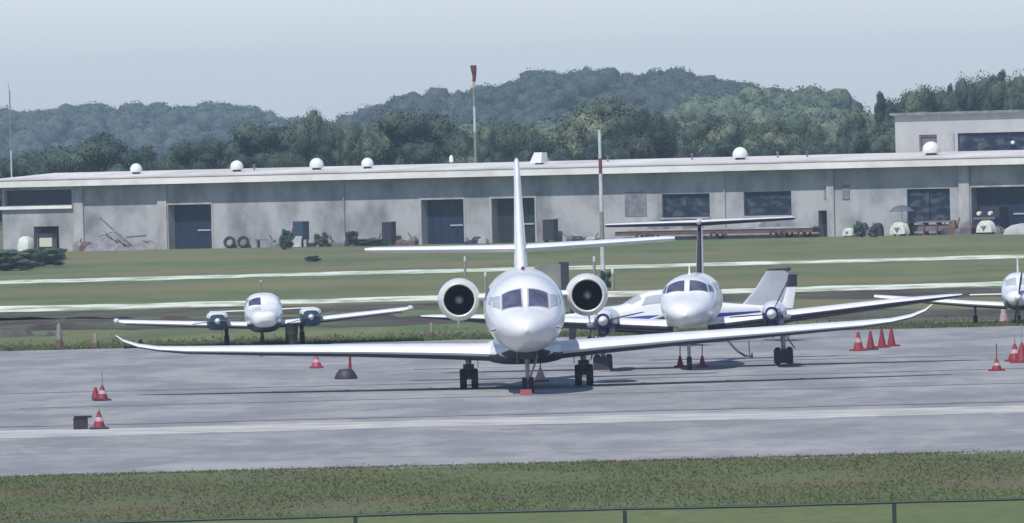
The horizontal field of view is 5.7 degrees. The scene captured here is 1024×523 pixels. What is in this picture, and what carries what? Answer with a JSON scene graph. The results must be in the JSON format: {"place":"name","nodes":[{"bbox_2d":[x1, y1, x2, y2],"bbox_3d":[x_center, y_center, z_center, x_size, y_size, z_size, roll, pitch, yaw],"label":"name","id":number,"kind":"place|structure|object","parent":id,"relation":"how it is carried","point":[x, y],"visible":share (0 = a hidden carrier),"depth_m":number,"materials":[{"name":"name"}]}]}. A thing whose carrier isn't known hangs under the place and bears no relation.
{"place":"outdoors","nodes":[
{"label":"outdoors","id":0,"kind":"place"},
{"bbox_2d":[0,288,1001,320],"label":"dirt track","id":1,"kind":"structure","parent":0,"point":[859,294],"depth_m":427.79,"materials":[{"name":"soil"}]},
{"bbox_2d":[0,231,1023,463],"bbox_3d":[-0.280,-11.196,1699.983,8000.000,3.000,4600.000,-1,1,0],"label":"ground","id":2,"kind":"structure","parent":0,"point":[160,262],"depth_m":528.67,"materials":[{"name":"green plant"}]},
{"bbox_2d":[0,249,38,270],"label":"shrub","id":3,"kind":"object","parent":2,"relation":"on","point":[15,259],"visible":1,"depth_m":596.79,"materials":[{"name":"green plant"}]},
{"bbox_2d":[0,157,39,222],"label":"tree","id":4,"kind":"object","parent":2,"relation":"on","point":[18,170],"visible":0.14,"depth_m":799.73,"materials":[{"name":"green plant"}]},
{"bbox_2d":[17,236,33,251],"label":"covered cart","id":5,"kind":"object","parent":2,"relation":"on","point":[25,242],"visible":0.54,"depth_m":711.66,"materials":[{"name":"white fabric"}]},
{"bbox_2d":[0,329,64,336],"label":"earth bank","id":6,"kind":"structure","parent":2,"relation":"on","point":[19,333],"depth_m":377.89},
{"bbox_2d":[12,148,58,170],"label":"tree","id":7,"kind":"object","parent":2,"relation":"on","point":[27,158],"visible":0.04,"depth_m":828.05,"materials":[{"name":"green plant"}]},
{"bbox_2d":[22,247,66,266],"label":"shrub","id":8,"kind":"object","parent":2,"relation":"on","point":[50,256],"visible":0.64,"depth_m":613.17,"materials":[{"name":"green plant"}]},
{"bbox_2d":[36,233,57,248],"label":"table","id":9,"kind":"object","parent":2,"relation":"on","point":[46,242],"visible":0.82,"depth_m":711.69,"materials":[{"name":"plastic"}]},
{"bbox_2d":[31,131,156,174],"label":"tree","id":10,"kind":"object","parent":2,"relation":"on","point":[96,152],"visible":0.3,"depth_m":787.50,"materials":[{"name":"green plant"}]},
{"bbox_2d":[84,217,154,250],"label":"scrap heap","id":11,"kind":"object","parent":2,"relation":"on","point":[109,243],"visible":1,"depth_m":707.42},
{"bbox_2d":[117,139,158,170],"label":"tree","id":12,"kind":"object","parent":2,"relation":"on","point":[149,153],"visible":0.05,"depth_m":799.75,"materials":[{"name":"green plant"}]},
{"bbox_2d":[154,133,226,170],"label":"tree","id":13,"kind":"object","parent":2,"relation":"on","point":[206,154],"visible":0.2,"depth_m":798.98,"materials":[{"name":"green plant"}]},
{"bbox_2d":[203,139,264,165],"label":"tree","id":14,"kind":"object","parent":2,"relation":"on","point":[229,151],"visible":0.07,"depth_m":807.53,"materials":[{"name":"green plant"}]},
{"bbox_2d":[220,117,313,168],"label":"tree","id":15,"kind":"object","parent":2,"relation":"on","point":[251,140],"visible":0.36,"depth_m":798.44,"materials":[{"name":"green plant"}]},
{"bbox_2d":[278,228,293,249],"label":"shrub","id":16,"kind":"object","parent":2,"relation":"on","point":[285,239],"visible":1,"depth_m":681.58,"materials":[{"name":"green plant"}]},
{"bbox_2d":[270,118,317,149],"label":"tree","id":17,"kind":"object","parent":2,"relation":"on","point":[302,126],"visible":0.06,"depth_m":838.54,"materials":[{"name":"green plant"}]},
{"bbox_2d":[292,221,308,246],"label":"generator","id":18,"kind":"object","parent":2,"relation":"on","point":[300,230],"visible":0.95,"depth_m":699.19,"materials":[{"name":"teal paint"}]},
{"bbox_2d":[277,125,342,167],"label":"tree","id":19,"kind":"object","parent":2,"relation":"on","point":[321,146],"visible":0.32,"depth_m":789.18,"materials":[{"name":"green plant"}]},
{"bbox_2d":[313,232,328,246],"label":"shrub","id":20,"kind":"object","parent":2,"relation":"on","point":[320,240],"visible":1,"depth_m":697.78,"materials":[{"name":"green plant"}]},
{"bbox_2d":[299,106,344,144],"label":"tree","id":21,"kind":"object","parent":2,"relation":"on","point":[314,119],"visible":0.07,"depth_m":849.13,"materials":[{"name":"green plant"}]},
{"bbox_2d":[331,124,360,165],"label":"tree","id":22,"kind":"object","parent":2,"relation":"on","point":[342,154],"visible":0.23,"depth_m":829.09,"materials":[{"name":"green plant"}]},
{"bbox_2d":[345,230,358,246],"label":"shrub","id":23,"kind":"object","parent":2,"relation":"on","point":[351,238],"visible":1,"depth_m":692.20,"materials":[{"name":"green plant"}]},
{"bbox_2d":[341,118,385,164],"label":"tree","id":24,"kind":"object","parent":2,"relation":"on","point":[370,129],"visible":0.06,"depth_m":859.70,"materials":[{"name":"green plant"}]},
{"bbox_2d":[345,239,391,245],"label":"pile","id":25,"kind":"object","parent":2,"relation":"on","point":[370,242],"visible":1,"depth_m":694.35,"materials":[{"name":"green"}]},
{"bbox_2d":[350,132,406,165],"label":"tree","id":26,"kind":"object","parent":2,"relation":"on","point":[370,148],"visible":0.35,"depth_m":798.88,"materials":[{"name":"green plant"}]},
{"bbox_2d":[381,221,396,244],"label":"cabinet","id":27,"kind":"object","parent":2,"relation":"on","point":[388,230],"visible":1,"depth_m":696.00,"materials":[{"name":"metal"}]},
{"bbox_2d":[395,232,418,244],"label":"junk pile","id":28,"kind":"object","parent":2,"relation":"on","point":[414,240],"visible":1,"depth_m":695.14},
{"bbox_2d":[371,104,479,164],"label":"tree","id":29,"kind":"object","parent":2,"relation":"on","point":[438,135],"visible":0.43,"depth_m":798.18,"materials":[{"name":"green plant"}]},
{"bbox_2d":[0,104,876,230],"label":"woodland","id":30,"kind":"object","parent":2,"relation":"on","point":[832,126],"depth_m":972.01,"materials":[{"name":"green plant"}]},
{"bbox_2d":[441,138,498,163],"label":"tree","id":31,"kind":"object","parent":2,"relation":"on","point":[462,153],"visible":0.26,"depth_m":789.29,"materials":[{"name":"green plant"}]},
{"bbox_2d":[470,65,476,162],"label":"windsock mast","id":32,"kind":"object","parent":2,"relation":"on","point":[473,69],"visible":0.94,"depth_m":769.85,"materials":[{"name":"metal"}]},
{"bbox_2d":[472,120,520,161],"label":"tree","id":33,"kind":"object","parent":2,"relation":"on","point":[494,135],"visible":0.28,"depth_m":838.82,"materials":[{"name":"green plant"}]},
{"bbox_2d":[0,281,1002,311],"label":"taxiway","id":34,"kind":"structure","parent":2,"relation":"on","point":[397,298],"depth_m":447.39,"materials":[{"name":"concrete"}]},
{"bbox_2d":[534,262,568,289],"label":"electrical cabinet","id":35,"kind":"object","parent":34,"relation":"on","point":[558,274],"visible":0.36,"depth_m":443.65,"materials":[{"name":"beige metal"}]},
{"bbox_2d":[0,326,1023,476],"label":"apron","id":36,"kind":"object","parent":2,"relation":"on","point":[62,376],"visible":0.84,"depth_m":262.95,"materials":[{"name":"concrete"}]},
{"bbox_2d":[73,415,91,429],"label":"crate","id":37,"kind":"object","parent":36,"relation":"on","point":[80,422],"visible":1,"depth_m":247.65,"materials":[{"name":"plastic"}]},
{"bbox_2d":[89,407,108,429],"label":"traffic cone","id":38,"kind":"object","parent":36,"relation":"on","point":[99,423],"visible":1,"depth_m":247.28,"materials":[{"name":"plastic"}]},
{"bbox_2d":[93,372,111,400],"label":"traffic cone","id":39,"kind":"object","parent":36,"relation":"on","point":[102,395],"visible":1,"depth_m":275.93,"materials":[{"name":"plastic"}]},
{"bbox_2d":[113,280,413,345],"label":"airplane","id":40,"kind":"object","parent":36,"relation":"on","point":[262,312],"visible":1,"depth_m":348.58,"materials":[{"name":"white paint"}]},
{"bbox_2d":[285,323,297,344],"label":"drum","id":41,"kind":"object","parent":36,"relation":"on","point":[291,334],"visible":0.92,"depth_m":348.13,"materials":[{"name":"grey metal"}]},
{"bbox_2d":[334,357,357,378],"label":"warning post","id":42,"kind":"object","parent":36,"relation":"on","point":[349,373],"visible":0.98,"depth_m":294.60,"materials":[{"name":"plastic"}]},
{"bbox_2d":[0,368,1020,393],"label":"tar seam","id":43,"kind":"object","parent":36,"relation":"on","point":[496,381],"visible":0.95,"depth_m":286.85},
{"bbox_2d":[0,405,1023,437],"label":"apron marking","id":44,"kind":"object","parent":36,"relation":"on","point":[513,421],"visible":1,"depth_m":244.97,"materials":[{"name":"paint"}]},
{"bbox_2d":[0,400,1023,426],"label":"tar seam","id":45,"kind":"object","parent":36,"relation":"on","point":[532,413],"visible":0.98,"depth_m":251.91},
{"bbox_2d":[35,383,1001,407],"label":"tar seam","id":46,"kind":"object","parent":36,"relation":"on","point":[516,395],"visible":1,"depth_m":270.12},
{"bbox_2d":[116,158,931,392],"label":"business jet","id":47,"kind":"object","parent":36,"relation":"on","point":[524,309],"visible":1,"depth_m":278.60,"materials":[{"name":"white paint"}]},
{"bbox_2d":[565,267,796,339],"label":"light aircraft","id":48,"kind":"object","parent":36,"relation":"on","point":[770,286],"visible":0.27,"depth_m":334.50,"materials":[{"name":"white paint"}]},
{"bbox_2d":[421,216,961,369],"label":"turboprop","id":49,"kind":"object","parent":36,"relation":"on","point":[689,300],"visible":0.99,"depth_m":297.11,"materials":[{"name":"white paint"}]},
{"bbox_2d":[432,354,989,368],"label":"tar seam","id":50,"kind":"object","parent":36,"relation":"on","point":[718,361],"visible":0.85,"depth_m":305.40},
{"bbox_2d":[1010,323,1023,362],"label":"traffic cone","id":51,"kind":"object","parent":36,"relation":"on","point":[1020,357],"visible":1,"depth_m":293.97,"materials":[{"name":"red plastic"}]},
{"bbox_2d":[0,141,1023,251],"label":"warehouse","id":52,"kind":"structure","parent":2,"relation":"on","point":[834,195],"depth_m":693.12,"materials":[{"name":"grey concrete"}]},
{"bbox_2d":[167,202,213,248],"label":"door","id":53,"kind":"structure","parent":52,"relation":"in","point":[194,229],"depth_m":706.80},
{"bbox_2d":[419,197,465,244],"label":"door","id":54,"kind":"structure","parent":52,"relation":"in","point":[446,218],"depth_m":695.84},
{"bbox_2d":[489,196,536,242],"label":"door","id":55,"kind":"structure","parent":52,"relation":"in","point":[505,206],"depth_m":692.96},
{"bbox_2d":[624,192,646,216],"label":"blocked window","id":56,"kind":"structure","parent":52,"relation":"in","point":[635,202],"depth_m":686.90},
{"bbox_2d":[661,193,710,219],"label":"window","id":57,"kind":"structure","parent":52,"relation":"in","point":[682,206],"depth_m":685.06,"materials":[{"name":"blue glass"}]},
{"bbox_2d":[742,191,792,217],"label":"window","id":58,"kind":"structure","parent":52,"relation":"in","point":[771,203],"depth_m":681.55,"materials":[{"name":"blue glass"}]},
{"bbox_2d":[906,188,949,224],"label":"window","id":59,"kind":"structure","parent":52,"relation":"in","point":[927,204],"depth_m":675.09,"materials":[{"name":"blue glass"}]},
{"bbox_2d":[889,110,1023,152],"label":"block","id":60,"kind":"structure","parent":52,"relation":"on","point":[991,130],"depth_m":691.48,"materials":[{"name":"grey concrete"}]},
{"bbox_2d":[919,135,936,150],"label":"window","id":61,"kind":"structure","parent":60,"relation":"in","point":[924,139],"depth_m":693.13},
{"bbox_2d":[958,132,1023,150],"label":"window","id":62,"kind":"structure","parent":60,"relation":"in","point":[990,141],"depth_m":690.43,"materials":[{"name":"blue glass"}]},
{"bbox_2d":[970,185,1023,233],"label":"door","id":63,"kind":"structure","parent":52,"relation":"in","point":[1011,197],"depth_m":672.63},
{"bbox_2d":[0,312,1023,350],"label":"grass","id":64,"kind":"structure","parent":2,"relation":"on","point":[453,336],"depth_m":351.77,"materials":[{"name":"plant"}]},
{"bbox_2d":[0,449,1023,522],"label":"verge","id":65,"kind":"structure","parent":2,"relation":"on","point":[363,504],"depth_m":197.72,"materials":[{"name":"green plant"}]},
{"bbox_2d":[499,117,547,154],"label":"tree","id":66,"kind":"object","parent":2,"relation":"on","point":[515,128],"visible":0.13,"depth_m":848.61,"materials":[{"name":"green plant"}]},
{"bbox_2d":[512,133,575,161],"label":"tree","id":67,"kind":"object","parent":2,"relation":"on","point":[541,143],"visible":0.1,"depth_m":789.27,"materials":[{"name":"green plant"}]},
{"bbox_2d":[542,219,558,241],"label":"cabinet","id":68,"kind":"object","parent":2,"relation":"on","point":[550,229],"visible":0.89,"depth_m":689.24,"materials":[{"name":"metal"}]},
{"bbox_2d":[87,500,1023,522],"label":"mown strip","id":69,"kind":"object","parent":2,"relation":"on","point":[984,512],"visible":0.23,"depth_m":180.84,"materials":[{"name":"green plant"}]},
{"bbox_2d":[21,497,1023,522],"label":"rail fence","id":70,"kind":"object","parent":69,"relation":"on","point":[893,503],"visible":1,"depth_m":150.03,"materials":[{"name":"metal"}]},
{"bbox_2d":[561,232,599,241],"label":"junk pile","id":71,"kind":"object","parent":2,"relation":"on","point":[573,238],"visible":0.72,"depth_m":687.89,"materials":[{"name":"plastic"}]},
{"bbox_2d":[543,93,650,160],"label":"tree","id":72,"kind":"object","parent":2,"relation":"on","point":[584,126],"visible":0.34,"depth_m":828.75,"materials":[{"name":"green plant"}]},
{"bbox_2d":[598,130,605,275],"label":"banded mast","id":73,"kind":"object","parent":2,"relation":"on","point":[602,249],"visible":0.8,"depth_m":503.89,"materials":[{"name":"metal"}]},
{"bbox_2d":[580,133,656,159],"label":"tree","id":74,"kind":"object","parent":2,"relation":"on","point":[629,147],"visible":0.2,"depth_m":778.69,"materials":[{"name":"green plant"}]},
{"bbox_2d":[610,109,680,158],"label":"tree","id":75,"kind":"object","parent":2,"relation":"on","point":[659,130],"visible":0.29,"depth_m":799.65,"materials":[{"name":"green plant"}]},
{"bbox_2d":[669,122,707,157],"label":"tree","id":76,"kind":"object","parent":2,"relation":"on","point":[690,139],"visible":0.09,"depth_m":838.55,"materials":[{"name":"green plant"}]},
{"bbox_2d":[681,112,741,149],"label":"tree","id":77,"kind":"object","parent":2,"relation":"on","point":[708,124],"visible":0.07,"depth_m":858.77,"materials":[{"name":"green plant"}]},
{"bbox_2d":[695,139,736,157],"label":"tree","id":78,"kind":"object","parent":2,"relation":"on","point":[724,148],"visible":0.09,"depth_m":788.76,"materials":[{"name":"green plant"}]},
{"bbox_2d":[613,221,821,238],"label":"flatbed trailer","id":79,"kind":"object","parent":2,"relation":"on","point":[771,227],"visible":0.88,"depth_m":681.28,"materials":[{"name":"brown"}]},
{"bbox_2d":[694,118,769,157],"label":"tree","id":80,"kind":"object","parent":2,"relation":"on","point":[730,132],"visible":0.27,"depth_m":828.68,"materials":[{"name":"green plant"}]},
{"bbox_2d":[745,142,786,155],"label":"tree","id":81,"kind":"object","parent":2,"relation":"on","point":[771,151],"visible":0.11,"depth_m":779.02,"materials":[{"name":"green plant"}]},
{"bbox_2d":[737,115,809,154],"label":"tree","id":82,"kind":"object","parent":2,"relation":"on","point":[786,135],"visible":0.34,"depth_m":829.07,"materials":[{"name":"green plant"}]},
{"bbox_2d":[784,112,829,145],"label":"tree","id":83,"kind":"object","parent":2,"relation":"on","point":[813,132],"visible":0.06,"depth_m":849.19,"materials":[{"name":"green plant"}]},
{"bbox_2d":[787,138,833,154],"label":"tree","id":84,"kind":"object","parent":2,"relation":"on","point":[799,148],"visible":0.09,"depth_m":798.64,"materials":[{"name":"green plant"}]},
{"bbox_2d":[826,121,872,153],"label":"tree","id":85,"kind":"object","parent":2,"relation":"on","point":[852,140],"visible":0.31,"depth_m":788.83,"materials":[{"name":"green plant"}]},
{"bbox_2d":[853,220,865,236],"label":"shrub","id":86,"kind":"object","parent":2,"relation":"on","point":[858,228],"visible":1,"depth_m":670.66,"materials":[{"name":"green plant"}]},
{"bbox_2d":[843,221,883,236],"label":"junk pile","id":87,"kind":"object","parent":2,"relation":"on","point":[880,230],"visible":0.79,"depth_m":675.80,"materials":[{"name":"plastic"}]},
{"bbox_2d":[836,104,895,152],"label":"tree","id":88,"kind":"object","parent":2,"relation":"on","point":[883,140],"visible":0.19,"depth_m":819.09,"materials":[{"name":"green plant"}]},
{"bbox_2d":[871,91,890,134],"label":"conifer","id":89,"kind":"object","parent":2,"relation":"on","point":[879,108],"visible":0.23,"depth_m":899.65,"materials":[{"name":"green plant"}]},
{"bbox_2d":[864,97,903,136],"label":"tree","id":90,"kind":"object","parent":2,"relation":"on","point":[891,107],"visible":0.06,"depth_m":904.58,"materials":[{"name":"green plant"}]},
{"bbox_2d":[890,222,909,235],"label":"covered barrow","id":91,"kind":"object","parent":2,"relation":"on","point":[899,228],"visible":1,"depth_m":673.25,"materials":[{"name":"white fabric"}]},
{"bbox_2d":[902,82,954,112],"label":"tree","id":92,"kind":"object","parent":2,"relation":"on","point":[925,100],"visible":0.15,"depth_m":894.55,"materials":[{"name":"green plant"}]},
{"bbox_2d":[906,220,956,234],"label":"workbench","id":93,"kind":"object","parent":2,"relation":"on","point":[925,228],"visible":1,"depth_m":673.80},
{"bbox_2d":[874,256,1023,323],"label":"light aircraft","id":94,"kind":"object","parent":2,"relation":"on","point":[1012,293],"visible":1,"depth_m":352.57,"materials":[{"name":"white paint"}]},
{"bbox_2d":[941,217,973,234],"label":"junk pile","id":95,"kind":"object","parent":2,"relation":"on","point":[966,227],"visible":1,"depth_m":672.37,"materials":[{"name":"plastic"}]},
{"bbox_2d":[949,71,986,111],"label":"tree","id":96,"kind":"object","parent":2,"relation":"on","point":[965,97],"visible":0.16,"depth_m":879.06,"materials":[{"name":"green plant"}]},
{"bbox_2d":[955,70,996,105],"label":"tree","id":97,"kind":"object","parent":2,"relation":"on","point":[981,84],"visible":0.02,"depth_m":907.70,"materials":[{"name":"green plant"}]},
{"bbox_2d":[976,220,996,233],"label":"covered barrow","id":98,"kind":"object","parent":2,"relation":"on","point":[986,226],"visible":1,"depth_m":669.80,"materials":[{"name":"white fabric"}]},
{"bbox_2d":[973,207,1008,233],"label":"tow tractor","id":99,"kind":"object","parent":2,"relation":"on","point":[997,216],"visible":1,"depth_m":671.82,"materials":[{"name":"blue paint"}]},
{"bbox_2d":[978,73,1016,110],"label":"tree","id":100,"kind":"object","parent":2,"relation":"on","point":[993,98],"visible":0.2,"depth_m":888.12,"materials":[{"name":"green plant"}]},
{"bbox_2d":[1002,82,1023,109],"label":"tree","id":101,"kind":"object","parent":2,"relation":"on","point":[1015,101],"visible":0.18,"depth_m":878.83,"materials":[{"name":"green plant"}]},
{"bbox_2d":[1003,223,1023,234],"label":"gravel heap","id":102,"kind":"object","parent":2,"relation":"on","point":[1015,229],"visible":1,"depth_m":663.51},
{"bbox_2d":[0,309,1023,330],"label":"dirt track","id":103,"kind":"structure","parent":0,"point":[927,315],"depth_m":385.94,"materials":[{"name":"soil"}]},
{"bbox_2d":[12,316,195,329],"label":"earth bank","id":104,"kind":"structure","parent":103,"relation":"on","point":[66,323],"depth_m":392.58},
{"bbox_2d":[241,314,420,321],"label":"earth bank","id":105,"kind":"structure","parent":103,"relation":"on","point":[387,316],"depth_m":396.75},
{"bbox_2d":[0,254,1023,283],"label":"path","id":106,"kind":"structure","parent":0,"point":[509,268],"depth_m":544.85,"materials":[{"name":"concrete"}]},
{"bbox_2d":[0,0,1023,121],"label":"sky","id":107,"kind":"structure","parent":0,"point":[287,58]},
{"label":"hill","id":108,"kind":"structure","parent":0,"visible":0},
{"bbox_2d":[0,100,304,166],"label":"wooded ridge","id":109,"kind":"structure","parent":108,"relation":"on","point":[161,127],"depth_m":2387.10,"materials":[{"name":"plant"}]},
{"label":"hill","id":110,"kind":"structure","parent":0,"visible":0},
{"bbox_2d":[664,83,875,126],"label":"green wood","id":111,"kind":"object","parent":110,"relation":"on","point":[748,103],"visible":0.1,"depth_m":1301.00,"materials":[{"name":"green plant"}]},
{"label":"hill","id":112,"kind":"structure","parent":0,"visible":0},
{"bbox_2d":[324,65,764,136],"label":"wooded hill","id":113,"kind":"structure","parent":112,"relation":"on","point":[527,95],"depth_m":1963.79,"materials":[{"name":"plant"}]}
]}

